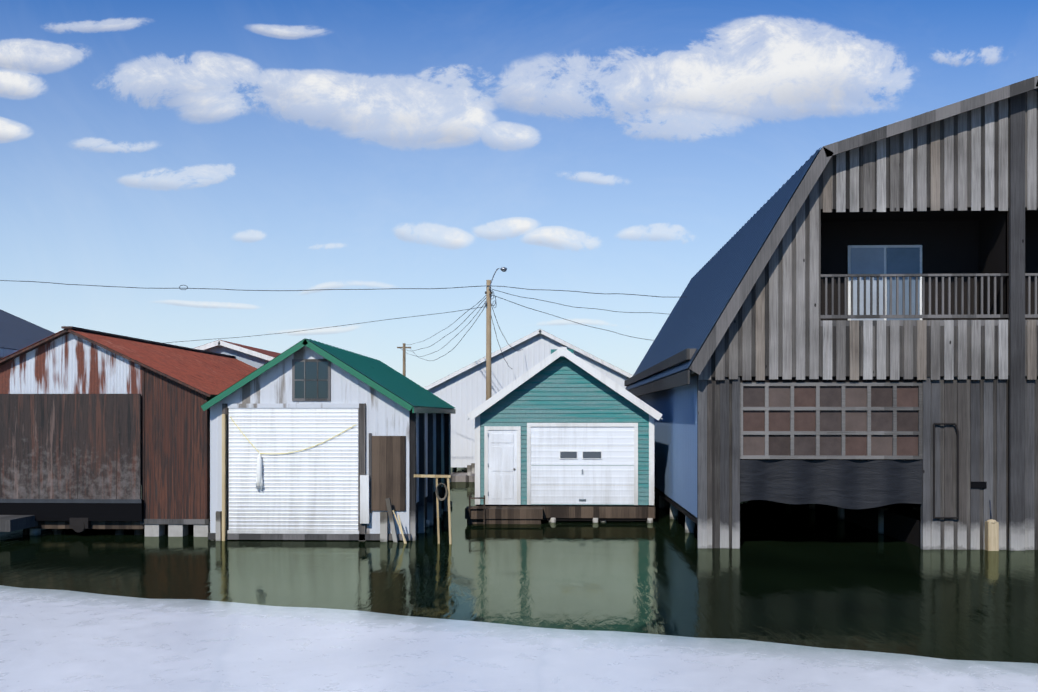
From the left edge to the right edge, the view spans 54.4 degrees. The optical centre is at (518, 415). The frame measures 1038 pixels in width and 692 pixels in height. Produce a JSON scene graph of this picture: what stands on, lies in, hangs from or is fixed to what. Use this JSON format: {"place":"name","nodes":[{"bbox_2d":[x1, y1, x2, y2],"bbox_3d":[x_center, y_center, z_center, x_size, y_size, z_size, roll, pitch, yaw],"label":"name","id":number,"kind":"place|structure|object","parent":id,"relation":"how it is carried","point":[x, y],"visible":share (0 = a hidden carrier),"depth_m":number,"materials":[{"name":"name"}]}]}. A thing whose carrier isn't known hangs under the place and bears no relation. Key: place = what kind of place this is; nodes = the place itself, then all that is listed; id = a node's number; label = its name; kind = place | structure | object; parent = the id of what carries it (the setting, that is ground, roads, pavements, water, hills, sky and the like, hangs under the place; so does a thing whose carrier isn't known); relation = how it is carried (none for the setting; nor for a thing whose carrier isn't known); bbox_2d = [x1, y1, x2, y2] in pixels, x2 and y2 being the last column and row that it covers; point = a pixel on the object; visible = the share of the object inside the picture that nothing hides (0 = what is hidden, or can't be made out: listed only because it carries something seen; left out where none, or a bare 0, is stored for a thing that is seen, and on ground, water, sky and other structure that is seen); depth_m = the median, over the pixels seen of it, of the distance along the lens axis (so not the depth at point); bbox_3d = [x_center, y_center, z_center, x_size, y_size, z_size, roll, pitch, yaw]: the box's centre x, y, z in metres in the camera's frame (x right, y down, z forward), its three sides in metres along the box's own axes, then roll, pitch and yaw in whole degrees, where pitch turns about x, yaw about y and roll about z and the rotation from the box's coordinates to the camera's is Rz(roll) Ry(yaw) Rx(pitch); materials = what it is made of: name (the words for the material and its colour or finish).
{"place":"outdoors","nodes":[
{"label":"outdoors","id":0,"kind":"place"},
{"bbox_2d":[0,467,1037,663],"bbox_3d":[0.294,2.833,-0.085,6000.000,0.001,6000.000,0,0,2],"label":"water","id":1,"kind":"structure","parent":0,"point":[798,574],"depth_m":17.61,"materials":[{"name":"green liquid"}]},
{"bbox_2d":[0,309,54,358],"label":"grey roof building","id":2,"kind":"structure","parent":1,"relation":"on","point":[17,333],"depth_m":41.14,"materials":[{"name":"metal"}]},
{"bbox_2d":[0,326,256,536],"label":"boathouse","id":3,"kind":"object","parent":1,"relation":"on","point":[101,430],"visible":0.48,"depth_m":23.55,"materials":[{"name":"rusted corrugated metal"},{"name":"painted metal"},{"name":"wood"}]},
{"bbox_2d":[193,340,280,368],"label":"red roof building","id":4,"kind":"structure","parent":1,"relation":"on","point":[257,358],"depth_m":35.31,"materials":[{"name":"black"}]},
{"bbox_2d":[201,338,455,541],"bbox_3d":[-4.576,0.850,27.132,4.831,5.174,9.180,0,0,2],"label":"boathouse","id":5,"kind":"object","parent":1,"relation":"on","point":[305,394],"visible":0.94,"depth_m":22.79,"materials":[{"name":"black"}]},
{"bbox_2d":[230,417,354,490],"bbox_3d":[-5.098,0.866,22.719,2.883,1.674,0.133,0,0,2],"label":"rope tassel","id":6,"kind":"object","parent":5,"relation":"attached to","point":[259,481],"visible":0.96,"depth_m":22.72,"materials":[{"name":"yellow"}]},
{"bbox_2d":[385,498,406,543],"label":"wooden planks","id":7,"kind":"object","parent":1,"relation":"on","point":[391,519],"visible":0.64,"depth_m":22.43,"materials":[{"name":"grey wood"}]},
{"bbox_2d":[397,343,410,376],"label":"utility pole","id":8,"kind":"object","parent":1,"relation":"on","point":[404,360],"visible":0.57,"depth_m":72.21,"materials":[{"name":"brown wood"}]},
{"bbox_2d":[410,295,485,344],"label":"wire","id":9,"kind":"object","parent":8,"relation":"attached to","point":[452,323],"visible":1,"depth_m":45.75,"materials":[{"name":"black"}]},
{"bbox_2d":[414,474,451,543],"bbox_3d":[-1.885,2.320,22.230,0.864,2.029,0.134,0,0,6],"label":"wooden post frame","id":10,"kind":"object","parent":1,"relation":"on","point":[437,500],"visible":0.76,"depth_m":22.19,"materials":[{"name":"beige wood"}]},
{"bbox_2d":[435,483,447,500],"bbox_3d":[-1.698,1.683,22.150,0.270,0.401,0.060,0,0,2],"label":"rope coil","id":11,"kind":"object","parent":10,"relation":"attached to","point":[437,496],"visible":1,"depth_m":22.13,"materials":[{"name":"grey fabric"}]},
{"bbox_2d":[485,267,506,399],"bbox_3d":[-0.849,-1.030,36.876,0.866,8.725,0.306,0,0,17],"label":"utility pole","id":12,"kind":"object","parent":1,"relation":"on","point":[488,344],"visible":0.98,"depth_m":36.91,"materials":[{"name":"brown wood"}]},
{"bbox_2d":[0,280,488,290],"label":"wire","id":13,"kind":"object","parent":12,"relation":"attached to","point":[252,290],"visible":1,"depth_m":37.25,"materials":[{"name":"black"}]},
{"bbox_2d":[166,306,485,342],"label":"wire","id":14,"kind":"object","parent":12,"relation":"attached to","point":[328,327],"visible":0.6,"depth_m":41.60,"materials":[{"name":"black"}]},
{"bbox_2d":[400,298,485,350],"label":"wire","id":15,"kind":"object","parent":12,"relation":"hanging from","point":[456,328],"visible":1,"depth_m":44.03,"materials":[{"name":"black"}]},
{"bbox_2d":[404,303,484,356],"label":"wire","id":16,"kind":"object","parent":12,"relation":"attached to","point":[454,337],"visible":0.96,"depth_m":44.93,"materials":[{"name":"black"}]},
{"bbox_2d":[410,307,484,360],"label":"wire","id":17,"kind":"object","parent":12,"relation":"attached to","point":[459,341],"visible":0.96,"depth_m":45.47,"materials":[{"name":"black"}]},
{"bbox_2d":[489,290,496,306],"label":"cable coils","id":18,"kind":"object","parent":12,"relation":"attached to","point":[492,298],"visible":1,"depth_m":36.86,"materials":[{"name":"grey metal"}]},
{"bbox_2d":[491,316,511,368],"bbox_3d":[-0.700,-3.044,40.831,0.020,2.034,7.723,0,0,6],"label":"service drop","id":19,"kind":"object","parent":12,"relation":"attached to","point":[498,342],"visible":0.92,"depth_m":39.50,"materials":[{"name":"grey metal"}]},
{"bbox_2d":[491,305,522,350],"bbox_3d":[-0.469,-3.546,40.823,0.020,1.629,7.769,0,0,10],"label":"service drop","id":20,"kind":"object","parent":12,"relation":"attached to","point":[501,332],"visible":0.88,"depth_m":39.54,"materials":[{"name":"grey metal"}]},
{"bbox_2d":[491,294,653,340],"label":"wire","id":21,"kind":"object","parent":12,"relation":"attached to","point":[566,319],"visible":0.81,"depth_m":41.62,"materials":[{"name":"black"}]},
{"bbox_2d":[497,286,659,296],"bbox_3d":[3.123,-4.482,36.785,8.476,0.524,0.024,0,0,2],"label":"wire","id":22,"kind":"object","parent":12,"relation":"hanging from","point":[576,291],"visible":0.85,"depth_m":36.80,"materials":[{"name":"black"}]},
{"bbox_2d":[492,289,664,313],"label":"wire","id":23,"kind":"object","parent":12,"relation":"attached to","point":[581,307],"visible":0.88,"depth_m":40.13,"materials":[{"name":"black"}]},
{"bbox_2d":[0,585,1037,691],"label":"ice sheet","id":24,"kind":"object","parent":1,"relation":"on","point":[52,640],"visible":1,"depth_m":11.67,"materials":[{"name":"white ice"}]},
{"bbox_2d":[424,329,632,481],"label":"white building","id":25,"kind":"structure","parent":1,"relation":"on","point":[462,391],"depth_m":44.99,"materials":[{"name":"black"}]},
{"bbox_2d":[465,346,661,523],"bbox_3d":[1.311,0.817,30.023,5.146,5.240,7.750,0,0,2],"label":"boathouse","id":26,"kind":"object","parent":1,"relation":"on","point":[532,423],"visible":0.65,"depth_m":26.66,"materials":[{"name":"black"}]},
{"bbox_2d":[469,495,484,523],"bbox_3d":[-1.091,2.659,26.207,0.420,1.148,0.090,0,0,2],"label":"ladder","id":27,"kind":"object","parent":26,"relation":"attached to","point":[470,508],"visible":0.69,"depth_m":26.18,"materials":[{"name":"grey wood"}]},
{"bbox_2d":[560,452,600,457],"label":"door windows","id":28,"kind":"structure","parent":26,"relation":"attached to","point":[585,454],"depth_m":26.62,"materials":[{"name":"grey glass"}]},
{"bbox_2d":[624,76,1037,550],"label":"boathouse","id":29,"kind":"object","parent":1,"relation":"on","point":[849,323],"depth_m":21.34,"materials":[{"name":"grey wood"}]},
{"bbox_2d":[933,423,958,518],"bbox_3d":[8.982,1.170,21.227,0.536,2.015,0.044,0,0,2],"label":"narrow door","id":30,"kind":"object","parent":29,"relation":"attached to","point":[957,430],"visible":1,"depth_m":21.21,"materials":[{"name":"wood"}]},
{"bbox_2d":[985,500,998,550],"bbox_3d":[9.902,2.324,21.142,0.220,1.082,0.209,0,0,2],"label":"bumper block","id":31,"kind":"object","parent":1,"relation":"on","point":[991,534],"depth_m":21.06,"materials":[{"name":"beige"}]},
{"bbox_2d":[0,0,1037,387],"label":"sky","id":32,"kind":"structure","parent":0,"point":[607,147],"materials":[{"name":"blue"}]}
]}

